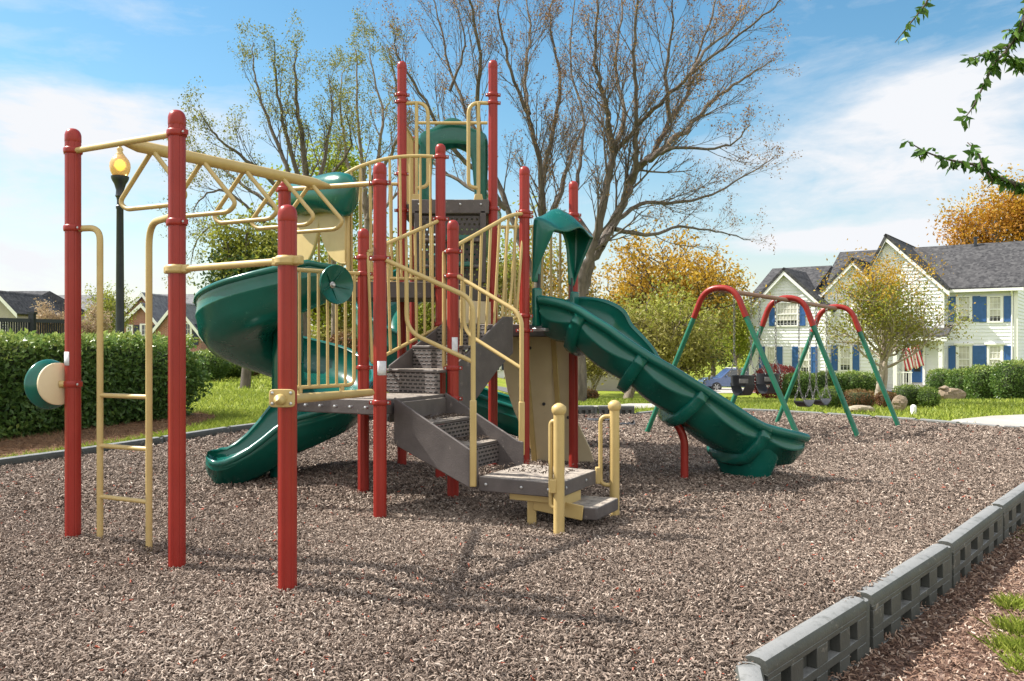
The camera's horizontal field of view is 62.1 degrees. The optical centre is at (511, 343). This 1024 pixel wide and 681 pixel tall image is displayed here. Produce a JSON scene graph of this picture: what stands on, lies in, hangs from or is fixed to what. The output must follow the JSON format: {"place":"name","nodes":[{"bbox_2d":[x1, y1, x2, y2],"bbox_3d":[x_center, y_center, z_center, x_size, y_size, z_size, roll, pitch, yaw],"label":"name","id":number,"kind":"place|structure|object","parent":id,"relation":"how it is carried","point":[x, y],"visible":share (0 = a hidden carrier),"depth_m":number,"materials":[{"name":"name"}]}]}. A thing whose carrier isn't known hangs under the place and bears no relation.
{"place":"outdoors","nodes":[
{"label":"outdoors","id":0,"kind":"place"},
{"bbox_2d":[0,290,86,334],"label":"gabled house","id":1,"kind":"structure","parent":0,"point":[15,304],"depth_m":58.37,"materials":[{"name":"grey"}]},
{"bbox_2d":[58,295,114,326],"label":"grey house","id":2,"kind":"structure","parent":0,"point":[83,298],"depth_m":73.73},
{"bbox_2d":[109,292,208,351],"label":"brick house","id":3,"kind":"structure","parent":0,"point":[160,312],"depth_m":58.95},
{"bbox_2d":[126,325,132,333],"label":"window","id":4,"kind":"structure","parent":3,"relation":"in","point":[130,329],"depth_m":58.92,"materials":[{"name":"white paint"}]},
{"bbox_2d":[134,324,154,336],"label":"window","id":5,"kind":"structure","parent":3,"relation":"in","point":[142,326],"depth_m":58.93,"materials":[{"name":"white paint"}]},
{"bbox_2d":[186,323,197,344],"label":"window","id":6,"kind":"structure","parent":3,"relation":"in","point":[188,328],"depth_m":56.92,"materials":[{"name":"white paint"}]},
{"bbox_2d":[0,0,1023,336],"label":"sky","id":7,"kind":"structure","parent":0,"point":[104,70],"materials":[{"name":"blue"}]},
{"bbox_2d":[0,353,1023,674],"bbox_3d":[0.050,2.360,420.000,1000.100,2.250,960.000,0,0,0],"label":"ground","id":8,"kind":"structure","parent":0,"point":[603,394],"depth_m":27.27,"materials":[{"name":"green plant"}]},
{"bbox_2d":[0,312,64,334],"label":"picket fence","id":9,"kind":"object","parent":8,"relation":"on","point":[33,322],"visible":0.3,"depth_m":19.95,"materials":[{"name":"brown wood"}]},
{"bbox_2d":[0,450,64,465],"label":"border timber","id":10,"kind":"object","parent":8,"relation":"on","point":[23,459],"visible":0.16,"depth_m":8.83,"materials":[{"name":"plastic"}]},
{"bbox_2d":[32,297,64,333],"bbox_3d":[-17.892,-0.239,32.975,1.794,3.201,1.776,0,0,-39],"label":"bare shrub","id":11,"kind":"object","parent":8,"relation":"on","point":[46,313],"visible":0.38,"depth_m":32.83,"materials":[{"name":"brown plant"}]},
{"bbox_2d":[81,299,114,333],"bbox_3d":[-15.215,-0.155,30.979,1.544,3.030,1.616,0,0,33],"label":"bare shrub","id":12,"kind":"object","parent":8,"relation":"on","point":[86,327],"visible":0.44,"depth_m":30.86,"materials":[{"name":"brown plant"}]},
{"bbox_2d":[0,327,214,440],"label":"hedge","id":13,"kind":"object","parent":8,"relation":"on","point":[22,353],"visible":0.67,"depth_m":12.60,"materials":[{"name":"green plant"}]},
{"bbox_2d":[0,409,214,457],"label":"pine straw","id":14,"kind":"object","parent":8,"relation":"on","point":[163,422],"visible":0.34,"depth_m":11.50,"materials":[{"name":"brown plant"}]},
{"bbox_2d":[81,277,144,332],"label":"willow tree","id":15,"kind":"object","parent":8,"relation":"on","point":[111,308],"visible":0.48,"depth_m":45.75,"materials":[{"name":"green plant"}]},
{"bbox_2d":[109,146,130,333],"bbox_3d":[-7.379,-1.252,16.000,0.368,5.003,0.368,0,0,0],"label":"lamp post","id":16,"kind":"object","parent":8,"relation":"on","point":[119,165],"visible":0.74,"depth_m":15.94,"materials":[{"name":"black metal"}]},
{"bbox_2d":[81,437,159,455],"bbox_3d":[-4.615,1.300,9.921,0.110,0.300,1.302,0,0,19],"label":"border timber","id":17,"kind":"object","parent":8,"relation":"on","point":[93,449],"visible":0.13,"depth_m":9.97,"materials":[{"name":"plastic"}]},
{"bbox_2d":[160,427,227,444],"bbox_3d":[-4.202,1.300,11.168,0.110,0.300,1.360,0,0,17],"label":"border timber","id":18,"kind":"object","parent":8,"relation":"on","point":[202,433],"visible":0.24,"depth_m":11.30,"materials":[{"name":"plastic"}]},
{"bbox_2d":[189,348,232,380],"bbox_3d":[-10.741,0.749,30.012,1.599,1.232,1.638,0,0,0],"label":"shrub","id":19,"kind":"object","parent":8,"relation":"on","point":[218,368],"visible":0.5,"depth_m":29.63,"materials":[{"name":"green plant"}]},
{"bbox_2d":[225,362,254,378],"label":"shrub","id":20,"kind":"object","parent":8,"relation":"on","point":[235,370],"visible":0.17,"depth_m":31.53,"materials":[{"name":"green plant"}]},
{"bbox_2d":[227,423,254,434],"bbox_3d":[-3.734,1.300,12.403,0.110,0.300,1.322,0,0,25],"label":"border timber","id":21,"kind":"object","parent":8,"relation":"on","point":[233,428],"visible":0.2,"depth_m":12.02,"materials":[{"name":"plastic"}]},
{"bbox_2d":[188,200,307,387],"bbox_3d":[-7.646,-1.385,25.136,3.536,5.597,3.729,0,0,0],"label":"evergreen tree","id":22,"kind":"object","parent":8,"relation":"on","point":[261,246],"visible":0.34,"depth_m":24.53,"materials":[{"name":"green plant"}]},
{"bbox_2d":[147,8,365,336],"bbox_3d":[-7.745,-4.625,25.856,7.146,12.212,5.035,0,0,0],"label":"upright tree","id":23,"kind":"object","parent":8,"relation":"on","point":[300,132],"visible":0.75,"depth_m":25.82,"materials":[{"name":"green plant"}]},
{"bbox_2d":[253,119,372,336],"bbox_3d":[-7.519,-3.746,34.301,5.278,10.389,5.664,0,0,0],"label":"lime tree","id":24,"kind":"object","parent":8,"relation":"on","point":[343,168],"visible":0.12,"depth_m":33.76,"materials":[{"name":"green plant"}]},
{"bbox_2d":[311,245,357,340],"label":"background tree","id":25,"kind":"object","parent":8,"relation":"on","point":[324,258],"visible":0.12,"depth_m":35.42,"materials":[{"name":"green plant"}]},
{"bbox_2d":[329,328,357,351],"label":"shrub","id":26,"kind":"object","parent":8,"relation":"on","point":[341,339],"visible":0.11,"depth_m":32.56,"materials":[{"name":"orange plant"}]},
{"bbox_2d":[321,7,436,359],"bbox_3d":[-4.341,-5.033,28.220,4.280,13.282,4.343,0,0,0],"label":"upright tree","id":27,"kind":"object","parent":8,"relation":"on","point":[365,202],"visible":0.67,"depth_m":28.19,"materials":[{"name":"brown plant"}]},
{"bbox_2d":[336,212,421,334],"bbox_3d":[-5.999,-1.959,38.181,4.848,7.764,6.072,0,0,0],"label":"background tree","id":28,"kind":"object","parent":8,"relation":"on","point":[356,254],"visible":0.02,"depth_m":37.51,"materials":[{"name":"green plant"}]},
{"bbox_2d":[369,414,389,422],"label":"border timber","id":29,"kind":"object","parent":8,"relation":"on","point":[370,417],"visible":0.05,"depth_m":13.58,"materials":[{"name":"plastic"}]},
{"bbox_2d":[409,244,434,340],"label":"background tree","id":30,"kind":"object","parent":8,"relation":"on","point":[428,317],"visible":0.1,"depth_m":40.63,"materials":[{"name":"green plant"}]},
{"bbox_2d":[353,0,609,324],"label":"maple tree","id":31,"kind":"object","parent":8,"relation":"on","point":[543,170],"visible":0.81,"depth_m":23.46,"materials":[{"name":"brown plant"}]},
{"bbox_2d":[466,348,504,377],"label":"porch house","id":32,"kind":"structure","parent":8,"relation":"on","point":[501,374],"depth_m":64.00,"materials":[{"name":"white"}]},
{"bbox_2d":[467,221,547,378],"bbox_3d":[-1.243,-2.197,39.737,5.857,9.085,5.225,0,0,0],"label":"background tree","id":33,"kind":"object","parent":8,"relation":"on","point":[500,274],"visible":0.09,"depth_m":39.53,"materials":[{"name":"orange plant"}]},
{"bbox_2d":[0,357,1023,680],"bbox_3d":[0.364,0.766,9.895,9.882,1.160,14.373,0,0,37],"label":"mulch chips","id":34,"kind":"object","parent":8,"relation":"on","point":[906,517],"visible":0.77,"depth_m":4.83,"materials":[{"name":"brown wood"}]},
{"bbox_2d":[24,60,809,598],"bbox_3d":[-1.212,-0.770,7.745,6.119,4.160,5.528,0,0,-45],"label":"play structure","id":35,"kind":"object","parent":34,"relation":"on","point":[320,390],"visible":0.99,"depth_m":7.17,"materials":[{"name":"red paint"}]},
{"bbox_2d":[587,418,609,420],"bbox_3d":[1.447,1.198,13.711,0.507,0.059,0.317,0,0,0],"label":"landscape cloth","id":36,"kind":"object","parent":34,"relation":"on","point":[594,419],"visible":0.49,"depth_m":13.60,"materials":[{"name":"black fabric"}]},
{"bbox_2d":[619,420,635,424],"bbox_3d":[1.735,1.188,12.966,0.290,0.086,0.216,0,0,0],"label":"landscape cloth","id":37,"kind":"object","parent":34,"relation":"on","point":[631,423],"visible":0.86,"depth_m":12.92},
{"bbox_2d":[645,285,899,436],"bbox_3d":[3.909,0.267,12.149,3.604,2.094,2.212,0,0,-39],"label":"swing set","id":38,"kind":"object","parent":34,"relation":"on","point":[737,294],"visible":0.92,"depth_m":11.59,"materials":[{"name":"red paint"}]},
{"bbox_2d":[729,296,755,395],"bbox_3d":[3.091,-0.001,11.390,0.337,1.383,0.305,0,0,-35],"label":"bucket swing","id":39,"kind":"object","parent":38,"relation":"hanging from","point":[739,381],"visible":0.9,"depth_m":11.32,"materials":[{"name":"black rubber"}]},
{"bbox_2d":[754,298,780,393],"bbox_3d":[3.493,0.010,11.609,0.337,1.332,0.305,0,0,-35],"label":"bucket swing","id":40,"kind":"object","parent":38,"relation":"hanging from","point":[762,380],"visible":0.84,"depth_m":11.54,"materials":[{"name":"plastic"}]},
{"bbox_2d":[794,304,814,406],"bbox_3d":[4.204,0.149,12.218,0.152,1.506,0.419,0,0,42],"label":"belt swing","id":41,"kind":"object","parent":38,"relation":"hanging from","point":[805,402],"visible":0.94,"depth_m":12.14,"materials":[{"name":"black rubber"}]},
{"bbox_2d":[811,307,830,404],"bbox_3d":[4.614,0.165,12.675,0.152,1.495,0.419,0,0,42],"label":"belt swing","id":42,"kind":"object","parent":38,"relation":"hanging from","point":[824,401],"visible":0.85,"depth_m":12.65,"materials":[{"name":"black rubber"}]},
{"bbox_2d":[499,189,567,323],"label":"background tree","id":43,"kind":"object","parent":8,"relation":"on","point":[554,277],"visible":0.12,"depth_m":45.62,"materials":[{"name":"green plant"}]},
{"bbox_2d":[545,259,614,299],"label":"background tree","id":44,"kind":"object","parent":8,"relation":"on","point":[592,291],"visible":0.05,"depth_m":49.60,"materials":[{"name":"orange plant"}]},
{"bbox_2d":[578,405,593,414],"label":"border timber","id":45,"kind":"object","parent":8,"relation":"on","point":[589,409],"visible":0.18,"depth_m":14.85,"materials":[{"name":"plastic"}]},
{"bbox_2d":[587,386,599,399],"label":"shrub","id":46,"kind":"object","parent":8,"relation":"on","point":[591,394],"visible":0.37,"depth_m":25.80,"materials":[{"name":"orange plant"}]},
{"bbox_2d":[585,356,615,397],"bbox_3d":[3.480,0.930,36.051,3.109,3.227,3.093,0,0,24],"label":"crape myrtle","id":47,"kind":"object","parent":8,"relation":"on","point":[595,371],"visible":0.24,"depth_m":35.58,"materials":[{"name":"green plant"}]},
{"bbox_2d":[594,405,633,416],"bbox_3d":[1.775,1.230,14.929,0.738,0.300,0.110,0,0,0],"label":"border timber","id":48,"kind":"object","parent":8,"relation":"on","point":[624,409],"visible":0.38,"depth_m":14.87,"materials":[{"name":"plastic"}]},
{"bbox_2d":[583,403,654,407],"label":"footpath","id":49,"kind":"structure","parent":8,"relation":"on","point":[644,405],"depth_m":19.97,"materials":[{"name":"concrete"}]},
{"bbox_2d":[587,363,670,390],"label":"tan house","id":50,"kind":"structure","parent":8,"relation":"on","point":[609,384],"depth_m":56.00,"materials":[{"name":"grey"}]},
{"bbox_2d":[634,411,657,414],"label":"border timber","id":51,"kind":"object","parent":8,"relation":"on","point":[645,412],"visible":0.1,"depth_m":15.04,"materials":[{"name":"plastic"}]},
{"bbox_2d":[601,267,737,398],"bbox_3d":[5.290,-0.316,31.214,5.239,5.147,5.617,0,0,-28],"label":"olive tree","id":52,"kind":"object","parent":8,"relation":"on","point":[663,331],"visible":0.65,"depth_m":30.01,"materials":[{"name":"green plant"}]},
{"bbox_2d":[540,0,802,401],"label":"maple tree","id":53,"kind":"object","parent":8,"relation":"on","point":[600,240],"visible":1,"depth_m":21.61,"materials":[{"name":"brown plant"}]},
{"bbox_2d":[591,204,775,375],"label":"golden tree","id":54,"kind":"object","parent":8,"relation":"on","point":[700,279],"visible":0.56,"depth_m":40.38,"materials":[{"name":"yellow plant"}]},
{"bbox_2d":[639,298,729,383],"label":"olive tree","id":55,"kind":"object","parent":8,"relation":"on","point":[696,369],"visible":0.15,"depth_m":33.38,"materials":[{"name":"green plant"}]},
{"bbox_2d":[686,265,753,376],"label":"evergreen tree","id":56,"kind":"object","parent":8,"relation":"on","point":[721,365],"visible":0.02,"depth_m":69.52,"materials":[{"name":"green plant"}]},
{"bbox_2d":[713,294,761,374],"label":"columnar tree","id":57,"kind":"object","parent":8,"relation":"on","point":[742,334],"visible":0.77,"depth_m":51.57,"materials":[{"name":"green plant"}]},
{"bbox_2d":[734,664,764,680],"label":"border timber","id":58,"kind":"object","parent":8,"relation":"on","point":[747,672],"visible":1,"depth_m":3.11,"materials":[{"name":"plastic"}]},
{"bbox_2d":[743,408,778,413],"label":"border timber","id":59,"kind":"object","parent":8,"relation":"on","point":[748,409],"visible":0.02,"depth_m":15.64,"materials":[{"name":"plastic"}]},
{"bbox_2d":[752,362,795,397],"bbox_3d":[12.463,1.767,40.000,2.632,1.850,1.992,0,0,0],"label":"shrub","id":60,"kind":"object","parent":8,"relation":"on","point":[784,367],"visible":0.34,"depth_m":39.81,"materials":[{"name":"red plant"}]},
{"bbox_2d":[781,370,820,398],"bbox_3d":[12.887,1.858,37.999,1.737,1.455,1.472,0,0,0],"label":"clipped shrub","id":61,"kind":"object","parent":8,"relation":"on","point":[804,378],"visible":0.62,"depth_m":37.57,"materials":[{"name":"green plant"}]},
{"bbox_2d":[790,410,823,414],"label":"border timber","id":62,"kind":"object","parent":8,"relation":"on","point":[808,412],"visible":0.01,"depth_m":15.11,"materials":[{"name":"plastic"}]},
{"bbox_2d":[809,371,847,397],"bbox_3d":[14.851,1.951,40.010,1.826,1.458,1.466,0,0,0],"label":"clipped shrub","id":63,"kind":"object","parent":8,"relation":"on","point":[821,379],"visible":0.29,"depth_m":39.57,"materials":[{"name":"green plant"}]},
{"bbox_2d":[816,385,842,407],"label":"bush","id":64,"kind":"object","parent":8,"relation":"on","point":[835,401],"visible":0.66,"depth_m":17.05,"materials":[{"name":"green plant"}]},
{"bbox_2d":[822,413,871,417],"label":"border timber","id":65,"kind":"object","parent":8,"relation":"on","point":[858,415],"visible":0.09,"depth_m":14.61,"materials":[{"name":"plastic"}]},
{"bbox_2d":[841,369,876,394],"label":"clipped shrub","id":66,"kind":"object","parent":8,"relation":"on","point":[857,379],"visible":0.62,"depth_m":39.55,"materials":[{"name":"green plant"}]},
{"bbox_2d":[843,388,876,407],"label":"bush","id":67,"kind":"object","parent":8,"relation":"on","point":[860,396],"visible":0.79,"depth_m":16.82,"materials":[{"name":"orange plant"}]},
{"bbox_2d":[849,405,874,411],"bbox_3d":[6.519,1.217,15.898,0.514,0.155,0.270,0,0,0],"label":"rock","id":68,"kind":"object","parent":8,"relation":"on","point":[858,407],"visible":0.68,"depth_m":15.79,"materials":[{"name":"beige stone"}]},
{"bbox_2d":[747,233,1023,392],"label":"white house","id":69,"kind":"structure","parent":8,"relation":"on","point":[990,276],"depth_m":49.44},
{"bbox_2d":[759,346,782,373],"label":"window","id":70,"kind":"structure","parent":69,"relation":"in","point":[770,354],"depth_m":51.93,"materials":[{"name":"white glass"}]},
{"bbox_2d":[769,302,805,326],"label":"window","id":71,"kind":"structure","parent":69,"relation":"in","point":[787,314],"depth_m":51.44,"materials":[{"name":"white glass"}]},
{"bbox_2d":[792,346,817,372],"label":"window","id":72,"kind":"structure","parent":69,"relation":"in","point":[805,366],"depth_m":50.76,"materials":[{"name":"white glass"}]},
{"bbox_2d":[831,344,858,371],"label":"window","id":73,"kind":"structure","parent":69,"relation":"in","point":[837,365],"depth_m":50.32,"materials":[{"name":"white glass"}]},
{"bbox_2d":[902,346,923,370],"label":"flag","id":74,"kind":"object","parent":69,"relation":"attached to","point":[911,364],"visible":0.61,"depth_m":44.19,"materials":[{"name":"fabric"}]},
{"bbox_2d":[902,345,924,384],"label":"door","id":75,"kind":"structure","parent":69,"relation":"in","point":[918,375],"depth_m":48.68,"materials":[{"name":"wood"}]},
{"bbox_2d":[948,295,979,322],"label":"window","id":76,"kind":"structure","parent":69,"relation":"in","point":[956,300],"depth_m":47.93,"materials":[{"name":"white glass"}]},
{"bbox_2d":[948,345,979,369],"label":"window","id":77,"kind":"structure","parent":69,"relation":"in","point":[965,358],"depth_m":48.01,"materials":[{"name":"white paint"}]},
{"bbox_2d":[979,295,1010,322],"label":"window","id":78,"kind":"structure","parent":69,"relation":"in","point":[994,303],"depth_m":47.06,"materials":[{"name":"white paint"}]},
{"bbox_2d":[979,345,1010,365],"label":"window","id":79,"kind":"structure","parent":69,"relation":"in","point":[994,352],"depth_m":47.09,"materials":[{"name":"white paint"}]},
{"bbox_2d":[874,390,896,407],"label":"bush","id":80,"kind":"object","parent":8,"relation":"on","point":[879,400],"visible":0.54,"depth_m":17.29,"materials":[{"name":"orange plant"}]},
{"bbox_2d":[871,415,916,421],"bbox_3d":[6.287,1.350,14.053,0.110,0.300,0.771,0,0,-41],"label":"border timber","id":81,"kind":"object","parent":8,"relation":"on","point":[888,417],"visible":0.15,"depth_m":14.01,"materials":[{"name":"plastic"}]},
{"bbox_2d":[805,238,985,394],"bbox_3d":[13.645,-0.911,31.280,6.003,6.301,5.730,0,0,0],"label":"dogwood tree","id":82,"kind":"object","parent":8,"relation":"on","point":[882,304],"visible":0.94,"depth_m":30.49,"materials":[{"name":"green plant"}]},
{"bbox_2d":[891,395,907,411],"bbox_3d":[7.344,1.122,16.079,0.307,0.331,0.252,0,0,0],"label":"rock","id":83,"kind":"object","parent":8,"relation":"on","point":[899,401],"visible":0.85,"depth_m":16.01,"materials":[{"name":"beige stone"}]},
{"bbox_2d":[892,383,923,405],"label":"bush","id":84,"kind":"object","parent":8,"relation":"on","point":[909,392],"visible":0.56,"depth_m":17.43,"materials":[{"name":"green plant"}]},
{"bbox_2d":[910,405,916,413],"bbox_3d":[7.274,1.185,15.400,0.099,0.170,0.099,0,0,0],"label":"utility marker","id":85,"kind":"object","parent":8,"relation":"on","point":[913,408],"visible":0.92,"depth_m":15.37,"materials":[{"name":"white paint"}]},
{"bbox_2d":[828,522,1023,680],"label":"bark chips","id":86,"kind":"object","parent":8,"relation":"on","point":[999,582],"visible":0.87,"depth_m":4.31,"materials":[{"name":"brown wood"}]},
{"bbox_2d":[734,596,866,680],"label":"border timber","id":87,"kind":"object","parent":86,"relation":"on","point":[821,645],"visible":0.8,"depth_m":3.62,"materials":[{"name":"plastic"}]},
{"bbox_2d":[855,544,949,654],"bbox_3d":[2.094,1.350,4.564,0.110,0.300,1.435,0,0,41],"label":"border timber","id":88,"kind":"object","parent":86,"relation":"on","point":[906,588],"visible":0.84,"depth_m":4.50,"materials":[{"name":"plastic"}]},
{"bbox_2d":[937,505,1001,588],"bbox_3d":[3.068,1.350,5.699,0.110,0.300,1.592,0,0,40],"label":"border timber","id":89,"kind":"object","parent":86,"relation":"on","point":[973,539],"visible":0.73,"depth_m":5.63,"materials":[{"name":"plastic"}]},
{"bbox_2d":[916,385,940,407],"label":"bush","id":90,"kind":"object","parent":8,"relation":"on","point":[929,396],"visible":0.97,"depth_m":17.06,"materials":[{"name":"green plant"}]},
{"bbox_2d":[924,368,950,390],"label":"clipped shrub","id":91,"kind":"object","parent":8,"relation":"on","point":[936,380],"visible":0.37,"depth_m":39.77,"materials":[{"name":"green plant"}]},
{"bbox_2d":[915,419,959,424],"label":"border timber","id":92,"kind":"object","parent":8,"relation":"on","point":[940,421],"visible":0.13,"depth_m":13.39,"materials":[{"name":"plastic"}]},
{"bbox_2d":[938,388,965,399],"bbox_3d":[16.996,2.008,33.043,1.144,0.644,0.694,0,0,0],"label":"boulder","id":93,"kind":"object","parent":8,"relation":"on","point":[952,393],"visible":0.62,"depth_m":32.76,"materials":[{"name":"beige stone"}]},
{"bbox_2d":[938,385,948,389],"bbox_3d":[16.749,1.716,33.020,0.400,0.216,0.360,0,0,-26],"label":"rock","id":94,"kind":"object","parent":93,"relation":"on","point":[944,387],"visible":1,"depth_m":32.89,"materials":[{"name":"beige stone"}]},
{"bbox_2d":[944,366,970,398],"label":"clipped shrub","id":95,"kind":"object","parent":8,"relation":"on","point":[955,379],"visible":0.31,"depth_m":37.81,"materials":[{"name":"green plant"}]},
{"bbox_2d":[895,0,1023,199],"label":"broadleaf tree","id":96,"kind":"object","parent":8,"relation":"on","point":[1016,63],"visible":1,"depth_m":6.07,"materials":[{"name":"green plant"}]},
{"bbox_2d":[925,163,1023,245],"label":"golden tree","id":97,"kind":"object","parent":8,"relation":"on","point":[1009,225],"visible":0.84,"depth_m":77.50,"materials":[{"name":"orange plant"}]},
{"bbox_2d":[957,422,998,428],"bbox_3d":[7.049,1.350,12.887,0.110,0.300,0.650,0,0,-28],"label":"border timber","id":98,"kind":"object","parent":8,"relation":"on","point":[980,424],"visible":0.06,"depth_m":12.84,"materials":[{"name":"plastic"}]},
{"bbox_2d":[962,364,1000,398],"bbox_3d":[19.962,1.654,35.968,1.562,1.662,1.434,0,0,0],"label":"clipped shrub","id":99,"kind":"object","parent":8,"relation":"on","point":[976,386],"visible":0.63,"depth_m":35.66,"materials":[{"name":"green plant"}]},
{"bbox_2d":[951,414,1023,426],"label":"footpath","id":100,"kind":"structure","parent":8,"relation":"on","point":[1009,420],"depth_m":13.98,"materials":[{"name":"concrete"}]},
{"bbox_2d":[988,357,1023,399],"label":"clipped shrub","id":101,"kind":"object","parent":8,"relation":"on","point":[1008,379],"visible":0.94,"depth_m":32.65,"materials":[{"name":"green plant"}]},
{"bbox_2d":[990,482,1023,543],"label":"border timber","id":102,"kind":"object","parent":8,"relation":"on","point":[1011,505],"visible":0.61,"depth_m":6.61,"materials":[{"name":"plastic"}]},
{"bbox_2d":[999,425,1023,431],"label":"border timber","id":103,"kind":"object","parent":8,"relation":"on","point":[1010,426],"visible":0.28,"depth_m":12.44,"materials":[{"name":"plastic"}]},
{"bbox_2d":[486,384,606,398],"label":"driveway","id":104,"kind":"structure","parent":0,"point":[504,389],"depth_m":47.71,"materials":[{"name":"concrete"}]},
{"bbox_2d":[714,388,743,392],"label":"driveway","id":105,"kind":"structure","parent":0,"point":[725,390],"depth_m":57.40,"materials":[{"name":"concrete"}]},
{"bbox_2d":[698,367,748,389],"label":"parked car","id":106,"kind":"object","parent":105,"relation":"on","point":[721,380],"visible":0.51,"depth_m":59.08,"materials":[{"name":"paint"}]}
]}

